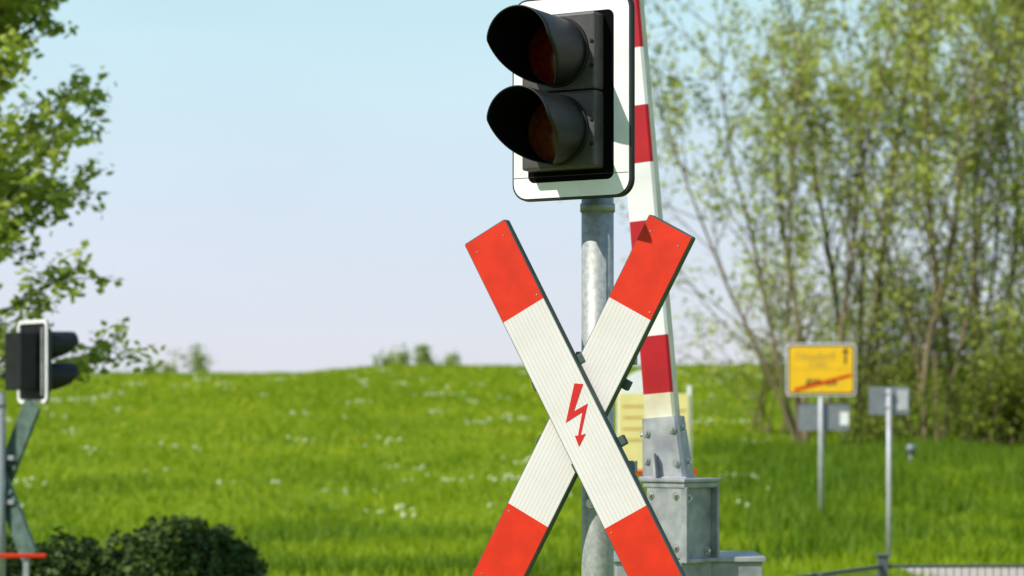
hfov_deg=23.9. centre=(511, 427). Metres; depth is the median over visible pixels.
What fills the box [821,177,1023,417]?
shrub
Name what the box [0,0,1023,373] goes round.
sky
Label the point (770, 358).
shrub
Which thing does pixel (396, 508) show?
dandelion seedheads
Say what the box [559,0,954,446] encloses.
willow tree
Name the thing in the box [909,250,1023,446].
shrub
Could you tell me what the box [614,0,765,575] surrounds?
barrier gate
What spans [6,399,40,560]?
railway crossing cross
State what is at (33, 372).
crossing traffic light
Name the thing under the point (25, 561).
warning rail
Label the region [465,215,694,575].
railway crossing cross
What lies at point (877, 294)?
willow tree
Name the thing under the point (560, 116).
crossing traffic light
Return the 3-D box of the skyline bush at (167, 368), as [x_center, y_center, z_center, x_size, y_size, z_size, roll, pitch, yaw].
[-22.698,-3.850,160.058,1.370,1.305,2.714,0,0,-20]
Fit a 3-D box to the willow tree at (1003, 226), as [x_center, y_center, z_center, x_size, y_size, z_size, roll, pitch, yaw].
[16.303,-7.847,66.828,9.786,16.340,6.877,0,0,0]
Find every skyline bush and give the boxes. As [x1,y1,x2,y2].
[141,361,159,371]
[160,360,178,372]
[167,342,217,372]
[371,348,413,365]
[391,342,432,364]
[429,349,461,364]
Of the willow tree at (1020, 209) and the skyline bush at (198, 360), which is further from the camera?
the skyline bush at (198, 360)
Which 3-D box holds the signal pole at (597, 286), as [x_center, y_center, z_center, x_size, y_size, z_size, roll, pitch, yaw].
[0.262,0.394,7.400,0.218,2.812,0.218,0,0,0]
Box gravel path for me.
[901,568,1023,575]
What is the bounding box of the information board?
[617,370,696,473]
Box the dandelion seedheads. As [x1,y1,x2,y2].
[0,365,769,518]
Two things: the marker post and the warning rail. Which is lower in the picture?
the warning rail
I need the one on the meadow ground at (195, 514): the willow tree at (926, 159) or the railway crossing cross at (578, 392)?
the willow tree at (926, 159)
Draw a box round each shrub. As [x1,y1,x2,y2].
[673,207,918,435]
[774,209,1023,435]
[783,271,972,441]
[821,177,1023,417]
[831,405,918,448]
[895,349,1023,448]
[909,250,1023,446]
[968,313,1023,426]
[980,322,1023,445]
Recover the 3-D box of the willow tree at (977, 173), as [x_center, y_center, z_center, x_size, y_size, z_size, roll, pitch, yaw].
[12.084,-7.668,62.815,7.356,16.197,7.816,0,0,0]
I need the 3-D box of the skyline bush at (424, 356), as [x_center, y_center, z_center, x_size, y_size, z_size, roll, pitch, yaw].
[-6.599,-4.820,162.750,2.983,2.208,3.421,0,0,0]
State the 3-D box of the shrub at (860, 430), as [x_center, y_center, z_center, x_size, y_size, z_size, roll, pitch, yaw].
[8.558,0.068,57.784,2.234,1.258,2.077,0,0,0]
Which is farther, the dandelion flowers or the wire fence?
the dandelion flowers
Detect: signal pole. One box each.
[0,392,5,575]
[580,198,614,575]
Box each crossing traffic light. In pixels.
[5,319,78,403]
[486,0,634,201]
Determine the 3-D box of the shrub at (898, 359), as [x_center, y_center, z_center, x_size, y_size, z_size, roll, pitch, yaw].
[9.302,-1.752,62.677,4.864,4.546,5.168,0,0,0]
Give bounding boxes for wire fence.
[797,554,1023,575]
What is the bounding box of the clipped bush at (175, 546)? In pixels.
[117,514,268,575]
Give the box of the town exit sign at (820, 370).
[786,343,855,512]
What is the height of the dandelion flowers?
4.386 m
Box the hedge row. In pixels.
[6,526,140,575]
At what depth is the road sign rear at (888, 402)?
28.59 m
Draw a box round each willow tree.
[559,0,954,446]
[737,0,1015,442]
[797,0,1023,442]
[829,0,1023,437]
[917,0,1023,313]
[941,0,1023,264]
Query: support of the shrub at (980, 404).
on the meadow ground at (195, 514)
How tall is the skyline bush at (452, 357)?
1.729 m
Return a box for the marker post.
[906,444,915,460]
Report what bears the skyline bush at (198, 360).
on the meadow ground at (195, 514)
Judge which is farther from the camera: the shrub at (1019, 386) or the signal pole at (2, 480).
the shrub at (1019, 386)
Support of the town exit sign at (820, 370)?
on the meadow ground at (195, 514)
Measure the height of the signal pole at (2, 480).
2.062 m
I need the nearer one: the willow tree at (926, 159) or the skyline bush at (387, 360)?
the willow tree at (926, 159)
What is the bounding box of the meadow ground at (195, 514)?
[2,368,1023,575]
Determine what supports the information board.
on the meadow ground at (195, 514)
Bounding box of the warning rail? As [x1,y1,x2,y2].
[0,553,46,575]
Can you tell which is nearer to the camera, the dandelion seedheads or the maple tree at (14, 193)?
the maple tree at (14, 193)
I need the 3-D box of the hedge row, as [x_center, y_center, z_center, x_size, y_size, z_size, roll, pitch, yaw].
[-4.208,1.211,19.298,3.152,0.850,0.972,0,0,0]
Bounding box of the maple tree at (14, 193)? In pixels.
[0,0,165,404]
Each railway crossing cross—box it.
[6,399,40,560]
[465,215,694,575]
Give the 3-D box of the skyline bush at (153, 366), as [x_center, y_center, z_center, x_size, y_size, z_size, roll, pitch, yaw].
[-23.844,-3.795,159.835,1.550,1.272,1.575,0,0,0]
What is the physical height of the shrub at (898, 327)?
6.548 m
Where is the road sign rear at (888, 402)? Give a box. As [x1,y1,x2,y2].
[869,387,908,558]
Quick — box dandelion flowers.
[3,363,755,444]
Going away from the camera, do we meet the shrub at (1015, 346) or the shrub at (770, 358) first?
the shrub at (1015, 346)

